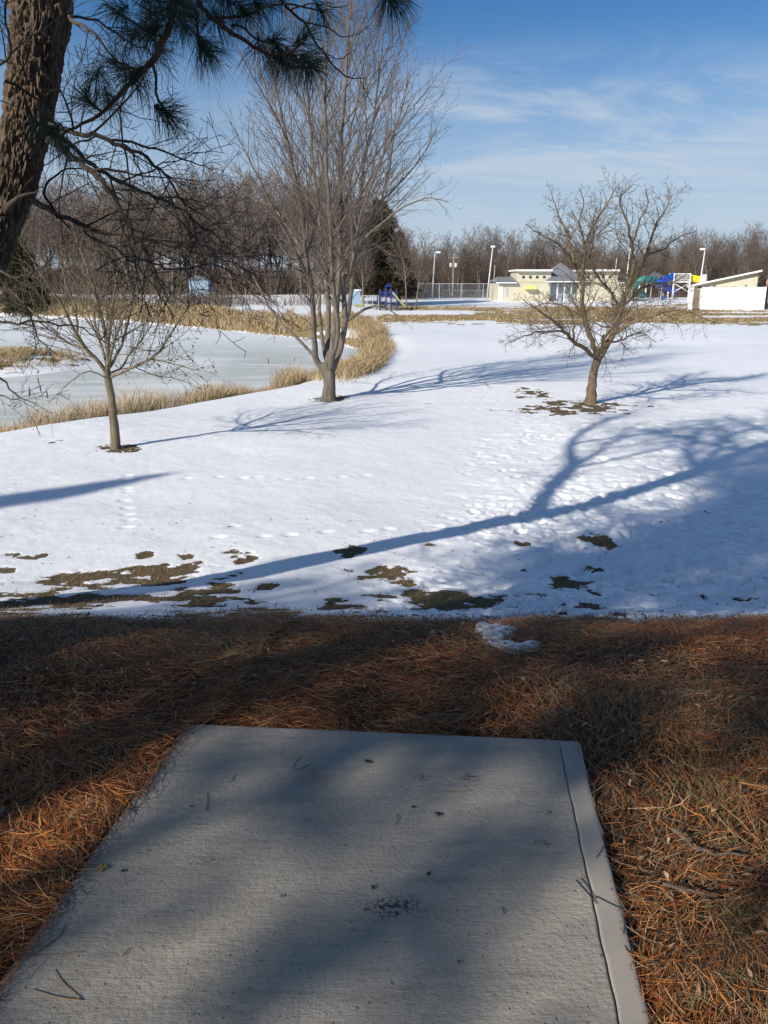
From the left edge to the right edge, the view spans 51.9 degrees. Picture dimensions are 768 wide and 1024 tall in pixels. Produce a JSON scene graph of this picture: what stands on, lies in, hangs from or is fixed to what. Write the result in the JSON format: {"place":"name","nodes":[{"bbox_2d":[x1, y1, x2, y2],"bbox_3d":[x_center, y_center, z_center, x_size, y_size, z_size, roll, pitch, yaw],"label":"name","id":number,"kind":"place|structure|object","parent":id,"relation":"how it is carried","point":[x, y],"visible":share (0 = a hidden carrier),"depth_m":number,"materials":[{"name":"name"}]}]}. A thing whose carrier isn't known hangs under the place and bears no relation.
{"place":"outdoors","nodes":[
{"label":"outdoors","id":0,"kind":"place"},
{"bbox_2d":[0,316,359,430],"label":"pond","id":1,"kind":"structure","parent":0,"point":[226,355],"depth_m":39.64,"materials":[{"name":"ice"}]},
{"bbox_2d":[0,292,767,1023],"bbox_3d":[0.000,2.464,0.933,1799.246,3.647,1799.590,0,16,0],"label":"ground","id":2,"kind":"structure","parent":0,"point":[652,464],"depth_m":11.70,"materials":[{"name":"snow"}]},
{"bbox_2d":[0,236,49,315],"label":"spruce tree","id":3,"kind":"object","parent":2,"relation":"on","point":[20,251],"visible":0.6,"depth_m":91.16,"materials":[{"name":"plant"}]},
{"bbox_2d":[21,201,46,251],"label":"bare tree","id":4,"kind":"object","parent":2,"relation":"on","point":[30,239],"visible":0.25,"depth_m":108.40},
{"bbox_2d":[21,201,55,279],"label":"bare tree","id":5,"kind":"object","parent":2,"relation":"on","point":[40,242],"visible":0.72,"depth_m":107.14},
{"bbox_2d":[22,193,56,271],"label":"bare tree","id":6,"kind":"object","parent":2,"relation":"on","point":[54,226],"visible":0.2,"depth_m":111.86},
{"bbox_2d":[25,173,57,270],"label":"bare tree","id":7,"kind":"object","parent":2,"relation":"on","point":[44,225],"visible":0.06,"depth_m":148.86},
{"bbox_2d":[0,344,85,371],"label":"dry reeds","id":8,"kind":"object","parent":2,"relation":"on","point":[18,353],"visible":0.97,"depth_m":38.01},
{"bbox_2d":[22,190,69,269],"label":"bare tree","id":9,"kind":"object","parent":2,"relation":"on","point":[49,239],"visible":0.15,"depth_m":132.23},
{"bbox_2d":[32,176,71,292],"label":"bare tree","id":10,"kind":"object","parent":2,"relation":"on","point":[58,237],"visible":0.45,"depth_m":111.67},
{"bbox_2d":[38,179,85,289],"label":"bare tree","id":11,"kind":"object","parent":2,"relation":"on","point":[65,242],"visible":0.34,"depth_m":117.13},
{"bbox_2d":[36,189,90,273],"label":"bare tree","id":12,"kind":"object","parent":2,"relation":"on","point":[58,219],"visible":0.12,"depth_m":128.48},
{"bbox_2d":[41,178,86,269],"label":"bare tree","id":13,"kind":"object","parent":2,"relation":"on","point":[64,205],"visible":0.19,"depth_m":141.25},
{"bbox_2d":[42,173,87,264],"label":"bare tree","id":14,"kind":"object","parent":2,"relation":"on","point":[68,200],"visible":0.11,"depth_m":140.07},
{"bbox_2d":[57,205,99,293],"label":"bare tree","id":15,"kind":"object","parent":2,"relation":"on","point":[83,242],"visible":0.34,"depth_m":113.92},
{"bbox_2d":[58,176,118,279],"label":"bare tree","id":16,"kind":"object","parent":2,"relation":"on","point":[88,214],"visible":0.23,"depth_m":120.90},
{"bbox_2d":[77,187,148,292],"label":"bare tree","id":17,"kind":"object","parent":2,"relation":"on","point":[95,224],"visible":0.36,"depth_m":110.20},
{"bbox_2d":[86,176,139,291],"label":"bare tree","id":18,"kind":"object","parent":2,"relation":"on","point":[109,221],"visible":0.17,"depth_m":119.12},
{"bbox_2d":[0,166,231,449],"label":"maple tree","id":19,"kind":"object","parent":2,"relation":"on","point":[115,442],"visible":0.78,"depth_m":16.15,"materials":[{"name":"brown plant"}]},
{"bbox_2d":[94,180,144,269],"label":"bare tree","id":20,"kind":"object","parent":2,"relation":"on","point":[117,225],"visible":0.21,"depth_m":116.92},
{"bbox_2d":[108,165,173,267],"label":"bare tree","id":21,"kind":"object","parent":2,"relation":"on","point":[134,194],"visible":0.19,"depth_m":124.85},
{"bbox_2d":[134,186,176,284],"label":"bare tree","id":22,"kind":"object","parent":2,"relation":"on","point":[157,228],"visible":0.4,"depth_m":115.20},
{"bbox_2d":[127,179,186,276],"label":"bare tree","id":23,"kind":"object","parent":2,"relation":"on","point":[153,213],"visible":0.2,"depth_m":121.40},
{"bbox_2d":[0,0,322,434],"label":"leaning tree","id":24,"kind":"object","parent":2,"relation":"on","point":[38,35],"visible":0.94,"depth_m":5.20,"materials":[{"name":"brown plant"}]},
{"bbox_2d":[149,189,183,284],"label":"bare tree","id":25,"kind":"object","parent":2,"relation":"on","point":[170,228],"visible":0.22,"depth_m":119.23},
{"bbox_2d":[152,195,192,294],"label":"bare tree","id":26,"kind":"object","parent":2,"relation":"on","point":[173,240],"visible":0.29,"depth_m":112.23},
{"bbox_2d":[0,286,355,317],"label":"bank shrubs","id":27,"kind":"object","parent":2,"relation":"on","point":[221,298],"visible":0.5,"depth_m":93.88,"materials":[{"name":"plant"}]},
{"bbox_2d":[0,355,360,432],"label":"dry reeds","id":28,"kind":"object","parent":2,"relation":"on","point":[288,379],"visible":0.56,"depth_m":24.56,"materials":[{"name":"plant"}]},
{"bbox_2d":[151,164,220,274],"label":"bare tree","id":29,"kind":"object","parent":2,"relation":"on","point":[174,173],"visible":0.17,"depth_m":128.30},
{"bbox_2d":[0,293,374,335],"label":"dry reeds","id":30,"kind":"object","parent":2,"relation":"on","point":[239,324],"visible":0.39,"depth_m":72.72,"materials":[{"name":"plant"}]},
{"bbox_2d":[160,178,214,275],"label":"bare tree","id":31,"kind":"object","parent":2,"relation":"on","point":[186,231],"visible":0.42,"depth_m":108.26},
{"bbox_2d":[175,167,214,268],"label":"bare tree","id":32,"kind":"object","parent":2,"relation":"on","point":[194,178],"visible":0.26,"depth_m":124.97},
{"bbox_2d":[187,276,212,298],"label":"blue shed","id":33,"kind":"structure","parent":2,"relation":"on","point":[199,287],"depth_m":99.03,"materials":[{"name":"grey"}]},
{"bbox_2d":[181,162,230,268],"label":"bare tree","id":34,"kind":"object","parent":2,"relation":"on","point":[209,170],"visible":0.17,"depth_m":136.58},
{"bbox_2d":[197,157,230,269],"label":"bare tree","id":35,"kind":"object","parent":2,"relation":"on","point":[215,187],"visible":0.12,"depth_m":148.00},
{"bbox_2d":[16,0,425,185],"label":"pine tree","id":36,"kind":"object","parent":2,"relation":"on","point":[182,12],"visible":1,"depth_m":4.12,"materials":[{"name":"green plant"}]},
{"bbox_2d":[200,175,244,285],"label":"bare tree","id":37,"kind":"object","parent":2,"relation":"on","point":[218,229],"visible":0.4,"depth_m":115.39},
{"bbox_2d":[2,262,456,299],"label":"undergrowth","id":38,"kind":"object","parent":2,"relation":"on","point":[281,283],"visible":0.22,"depth_m":118.16,"materials":[{"name":"plant"}]},
{"bbox_2d":[210,173,260,294],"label":"bare tree","id":39,"kind":"object","parent":2,"relation":"on","point":[235,236],"visible":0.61,"depth_m":110.91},
{"bbox_2d":[212,185,264,269],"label":"bare tree","id":40,"kind":"object","parent":2,"relation":"on","point":[239,225],"visible":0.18,"depth_m":136.46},
{"bbox_2d":[213,169,263,264],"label":"bare tree","id":41,"kind":"object","parent":2,"relation":"on","point":[245,207],"visible":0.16,"depth_m":138.97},
{"bbox_2d":[218,177,269,274],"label":"bare tree","id":42,"kind":"object","parent":2,"relation":"on","point":[245,217],"visible":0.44,"depth_m":122.73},
{"bbox_2d":[225,154,289,268],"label":"bare tree","id":43,"kind":"object","parent":2,"relation":"on","point":[255,201],"visible":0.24,"depth_m":139.53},
{"bbox_2d":[230,190,286,265],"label":"bare tree","id":44,"kind":"object","parent":2,"relation":"on","point":[264,223],"visible":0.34,"depth_m":127.19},
{"bbox_2d":[244,169,287,268],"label":"bare tree","id":45,"kind":"object","parent":2,"relation":"on","point":[268,207],"visible":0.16,"depth_m":140.39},
{"bbox_2d":[253,177,284,267],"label":"bare tree","id":46,"kind":"object","parent":2,"relation":"on","point":[274,255],"visible":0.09,"depth_m":145.50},
{"bbox_2d":[246,175,296,270],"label":"bare tree","id":47,"kind":"object","parent":2,"relation":"on","point":[269,235],"visible":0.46,"depth_m":126.25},
{"bbox_2d":[260,185,296,272],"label":"bare tree","id":48,"kind":"object","parent":2,"relation":"on","point":[280,230],"visible":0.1,"depth_m":140.11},
{"bbox_2d":[248,171,318,272],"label":"bare tree","id":49,"kind":"object","parent":2,"relation":"on","point":[285,227],"visible":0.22,"depth_m":130.10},
{"bbox_2d":[275,172,313,293],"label":"bare tree","id":50,"kind":"object","parent":2,"relation":"on","point":[287,208],"visible":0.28,"depth_m":113.67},
{"bbox_2d":[0,724,651,1023],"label":"concrete slab","id":51,"kind":"structure","parent":2,"relation":"on","point":[198,915],"depth_m":2.14,"materials":[{"name":"concrete"}]},
{"bbox_2d":[30,969,80,1000],"bbox_3d":[-0.758,1.122,1.851,0.129,0.002,0.065,8,18,26],"label":"needle","id":52,"kind":"object","parent":51,"relation":"on","point":[78,999],"visible":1,"depth_m":1.84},
{"bbox_2d":[196,0,475,400],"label":"maple tree","id":53,"kind":"object","parent":2,"relation":"on","point":[332,344],"visible":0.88,"depth_m":22.18,"materials":[{"name":"grey plant"}]},
{"bbox_2d":[300,309,397,384],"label":"dry reeds","id":54,"kind":"object","parent":2,"relation":"on","point":[375,354],"visible":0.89,"depth_m":39.60,"materials":[{"name":"plant"}]},
{"bbox_2d":[347,289,361,305],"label":"activity board","id":55,"kind":"object","parent":2,"relation":"on","point":[356,299],"visible":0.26,"depth_m":85.83,"materials":[{"name":"blue paint"}]},
{"bbox_2d":[344,203,378,307],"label":"bare tree","id":56,"kind":"object","parent":2,"relation":"on","point":[362,271],"visible":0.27,"depth_m":88.73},
{"bbox_2d":[340,196,417,303],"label":"spruce tree","id":57,"kind":"object","parent":2,"relation":"on","point":[381,278],"visible":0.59,"depth_m":92.55,"materials":[{"name":"plant"}]},
{"bbox_2d":[0,525,767,631],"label":"winter grass","id":58,"kind":"structure","parent":2,"relation":"on","point":[58,598],"depth_m":7.01,"materials":[{"name":"plant"}]},
{"bbox_2d":[0,612,767,1007],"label":"grass tufts","id":59,"kind":"object","parent":2,"relation":"on","point":[698,802],"visible":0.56,"depth_m":2.72,"materials":[{"name":"plant"}]},
{"bbox_2d":[0,503,767,619],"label":"blown leaves","id":60,"kind":"object","parent":2,"relation":"on","point":[419,586],"visible":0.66,"depth_m":7.33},
{"bbox_2d":[0,606,767,1023],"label":"needle litter","id":61,"kind":"object","parent":2,"relation":"on","point":[266,626],"visible":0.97,"depth_m":3.04,"materials":[{"name":"brown plant"}]},
{"bbox_2d":[409,711,470,722],"bbox_3d":[0.212,0.770,2.973,0.246,0.015,0.013,-5,17,-16],"label":"twig","id":62,"kind":"object","parent":61,"relation":"on","point":[427,717],"visible":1,"depth_m":2.96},
{"bbox_2d":[474,622,517,642],"bbox_3d":[0.587,0.627,4.078,0.239,0.139,0.489,0,16,0],"label":"snow patch","id":63,"kind":"object","parent":61,"relation":"on","point":[496,630],"visible":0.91,"depth_m":4.05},
{"bbox_2d":[484,638,541,653],"bbox_3d":[0.621,0.647,3.804,0.290,0.070,0.161,3,17,11],"label":"snow patch","id":64,"kind":"object","parent":61,"relation":"on","point":[527,643],"visible":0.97,"depth_m":3.77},
{"bbox_2d":[662,882,716,896],"bbox_3d":[0.823,1.021,2.127,0.138,0.012,0.010,6,17,20],"label":"twig","id":65,"kind":"object","parent":61,"relation":"on","point":[683,889],"visible":1,"depth_m":2.12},
{"bbox_2d":[671,827,745,856],"bbox_3d":[0.934,0.972,2.289,0.208,0.012,0.058,11,20,33],"label":"twig","id":66,"kind":"object","parent":61,"relation":"on","point":[724,853],"visible":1,"depth_m":2.27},
{"bbox_2d":[379,283,404,309],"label":"playground tower","id":67,"kind":"structure","parent":2,"relation":"on","point":[392,293],"depth_m":83.84,"materials":[{"name":"blue paint"}]},
{"bbox_2d":[382,230,422,302],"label":"spruce tree","id":68,"kind":"object","parent":2,"relation":"on","point":[415,288],"visible":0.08,"depth_m":100.68,"materials":[{"name":"plant"}]},
{"bbox_2d":[382,226,424,307],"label":"bare tree","id":69,"kind":"object","parent":2,"relation":"on","point":[401,255],"visible":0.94,"depth_m":88.52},
{"bbox_2d":[404,225,439,307],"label":"bare tree","id":70,"kind":"object","parent":2,"relation":"on","point":[423,249],"visible":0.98,"depth_m":88.30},
{"bbox_2d":[420,245,444,280],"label":"bare tree","id":71,"kind":"object","parent":2,"relation":"on","point":[433,261],"visible":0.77,"depth_m":142.18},
{"bbox_2d":[425,247,446,294],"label":"bare tree","id":72,"kind":"object","parent":2,"relation":"on","point":[439,267],"visible":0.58,"depth_m":152.93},
{"bbox_2d":[433,235,457,294],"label":"bare tree","id":73,"kind":"object","parent":2,"relation":"on","point":[447,264],"visible":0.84,"depth_m":152.95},
{"bbox_2d":[448,253,458,294],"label":"utility pole","id":74,"kind":"object","parent":2,"relation":"on","point":[455,265],"visible":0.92,"depth_m":143.07,"materials":[{"name":"white paint"}]},
{"bbox_2d":[417,283,494,299],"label":"chain link fence","id":75,"kind":"object","parent":2,"relation":"on","point":[461,285],"visible":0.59,"depth_m":113.76,"materials":[{"name":"metal"}]},
{"bbox_2d":[449,237,469,294],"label":"bare tree","id":76,"kind":"object","parent":2,"relation":"on","point":[462,264],"visible":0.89,"depth_m":150.07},
{"bbox_2d":[456,239,473,293],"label":"bare tree","id":77,"kind":"object","parent":2,"relation":"on","point":[470,260],"visible":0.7,"depth_m":153.09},
{"bbox_2d":[465,240,488,294],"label":"bare tree","id":78,"kind":"object","parent":2,"relation":"on","point":[477,261],"visible":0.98,"depth_m":150.97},
{"bbox_2d":[463,222,493,294],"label":"bare tree","id":79,"kind":"object","parent":2,"relation":"on","point":[480,277],"visible":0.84,"depth_m":152.58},
{"bbox_2d":[486,246,494,299],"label":"light pole","id":80,"kind":"object","parent":2,"relation":"on","point":[492,247],"visible":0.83,"depth_m":113.83,"materials":[{"name":"metal"}]},
{"bbox_2d":[479,223,505,271],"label":"bare tree","id":81,"kind":"object","parent":2,"relation":"on","point":[492,242],"visible":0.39,"depth_m":183.97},
{"bbox_2d":[481,225,504,282],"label":"bare tree","id":82,"kind":"object","parent":2,"relation":"on","point":[491,239],"visible":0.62,"depth_m":159.81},
{"bbox_2d":[484,236,509,276],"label":"bare tree","id":83,"kind":"object","parent":2,"relation":"on","point":[500,251],"visible":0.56,"depth_m":162.97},
{"bbox_2d":[494,232,524,276],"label":"bare tree","id":84,"kind":"object","parent":2,"relation":"on","point":[509,253],"visible":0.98,"depth_m":144.51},
{"bbox_2d":[497,236,525,276],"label":"bare tree","id":85,"kind":"object","parent":2,"relation":"on","point":[513,253],"visible":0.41,"depth_m":159.18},
{"bbox_2d":[505,227,530,268],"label":"bare tree","id":86,"kind":"object","parent":2,"relation":"on","point":[519,246],"visible":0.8,"depth_m":155.33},
{"bbox_2d":[519,239,539,268],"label":"bare tree","id":87,"kind":"object","parent":2,"relation":"on","point":[526,257],"visible":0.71,"depth_m":164.08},
{"bbox_2d":[524,235,545,268],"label":"bare tree","id":88,"kind":"object","parent":2,"relation":"on","point":[534,253],"visible":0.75,"depth_m":162.06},
{"bbox_2d":[529,233,553,268],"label":"bare tree","id":89,"kind":"object","parent":2,"relation":"on","point":[539,252],"visible":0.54,"depth_m":165.39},
{"bbox_2d":[535,231,554,268],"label":"bare tree","id":90,"kind":"object","parent":2,"relation":"on","point":[544,246],"visible":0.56,"depth_m":164.41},
{"bbox_2d":[489,263,632,300],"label":"pool bathhouse","id":91,"kind":"structure","parent":2,"relation":"on","point":[528,282],"depth_m":109.78,"materials":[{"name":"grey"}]},
{"bbox_2d":[414,255,767,293],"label":"undergrowth","id":92,"kind":"object","parent":2,"relation":"on","point":[761,283],"visible":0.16,"depth_m":162.68,"materials":[{"name":"plant"}]},
{"bbox_2d":[498,166,725,404],"bbox_3d":[6.848,-6.190,22.451,5.447,6.684,7.000,7,18,24],"label":"locust tree","id":93,"kind":"object","parent":2,"relation":"on","point":[615,329],"visible":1,"depth_m":22.26,"materials":[{"name":"beige plant"}]},
{"bbox_2d":[605,238,624,274],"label":"bare tree","id":94,"kind":"object","parent":2,"relation":"on","point":[614,252],"visible":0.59,"depth_m":152.30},
{"bbox_2d":[623,243,642,276],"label":"bare tree","id":95,"kind":"object","parent":2,"relation":"on","point":[635,258],"visible":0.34,"depth_m":156.07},
{"bbox_2d":[641,248,659,293],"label":"bare tree","id":96,"kind":"object","parent":2,"relation":"on","point":[649,267],"visible":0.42,"depth_m":156.91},
{"bbox_2d":[650,248,671,294],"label":"bare tree","id":97,"kind":"object","parent":2,"relation":"on","point":[662,264],"visible":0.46,"depth_m":147.03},
{"bbox_2d":[633,273,699,299],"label":"slide tower","id":98,"kind":"structure","parent":2,"relation":"on","point":[673,287],"depth_m":114.06,"materials":[{"name":"blue plastic"}]},
{"bbox_2d":[656,230,691,285],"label":"bare tree","id":99,"kind":"object","parent":2,"relation":"on","point":[676,253],"visible":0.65,"depth_m":160.06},
{"bbox_2d":[669,239,694,286],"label":"bare tree","id":100,"kind":"object","parent":2,"relation":"on","point":[682,250],"visible":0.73,"depth_m":158.07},
{"bbox_2d":[668,230,702,269],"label":"bare tree","id":101,"kind":"object","parent":2,"relation":"on","point":[684,246],"visible":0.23,"depth_m":180.16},
{"bbox_2d":[685,227,705,273],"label":"bare tree","id":102,"kind":"object","parent":2,"relation":"on","point":[694,239],"visible":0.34,"depth_m":163.35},
{"bbox_2d":[678,232,716,283],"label":"bare tree","id":103,"kind":"object","parent":2,"relation":"on","point":[695,265],"visible":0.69,"depth_m":151.84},
{"bbox_2d":[684,234,721,280],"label":"bare tree","id":104,"kind":"object","parent":2,"relation":"on","point":[706,269],"visible":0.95,"depth_m":147.59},
{"bbox_2d":[701,227,736,279],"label":"bare tree","id":105,"kind":"object","parent":2,"relation":"on","point":[711,256],"visible":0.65,"depth_m":154.79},
{"bbox_2d":[703,234,740,277],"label":"bare tree","id":106,"kind":"object","parent":2,"relation":"on","point":[719,250],"visible":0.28,"depth_m":158.51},
{"bbox_2d":[687,270,761,303],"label":"lean to building","id":107,"kind":"structure","parent":2,"relation":"on","point":[749,279],"depth_m":91.81,"materials":[{"name":"paint"}]},
{"bbox_2d":[711,233,741,276],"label":"bare tree","id":108,"kind":"object","parent":2,"relation":"on","point":[729,250],"visible":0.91,"depth_m":151.81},
{"bbox_2d":[687,287,766,309],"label":"white fence","id":109,"kind":"object","parent":2,"relation":"on","point":[733,298],"visible":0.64,"depth_m":84.92,"materials":[{"name":"plastic"}]},
{"bbox_2d":[711,230,757,277],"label":"bare tree","id":110,"kind":"object","parent":2,"relation":"on","point":[737,255],"visible":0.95,"depth_m":151.04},
{"bbox_2d":[734,231,761,274],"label":"bare tree","id":111,"kind":"object","parent":2,"relation":"on","point":[747,250],"visible":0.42,"depth_m":175.79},
{"bbox_2d":[735,221,764,272],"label":"bare tree","id":112,"kind":"object","parent":2,"relation":"on","point":[752,239],"visible":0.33,"depth_m":184.91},
{"bbox_2d":[738,229,766,270],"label":"bare tree","id":113,"kind":"object","parent":2,"relation":"on","point":[755,262],"visible":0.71,"depth_m":158.95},
{"bbox_2d":[750,232,767,286],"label":"bare tree","id":114,"kind":"object","parent":2,"relation":"on","point":[762,257],"visible":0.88,"depth_m":155.33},
{"bbox_2d":[0,0,767,279],"label":"sky","id":115,"kind":"structure","parent":0,"point":[557,92],"materials":[{"name":"blue"}]},
{"bbox_2d":[376,305,767,323],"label":"lawn grass","id":116,"kind":"structure","parent":0,"point":[747,319],"depth_m":75.34,"materials":[{"name":"plant"}]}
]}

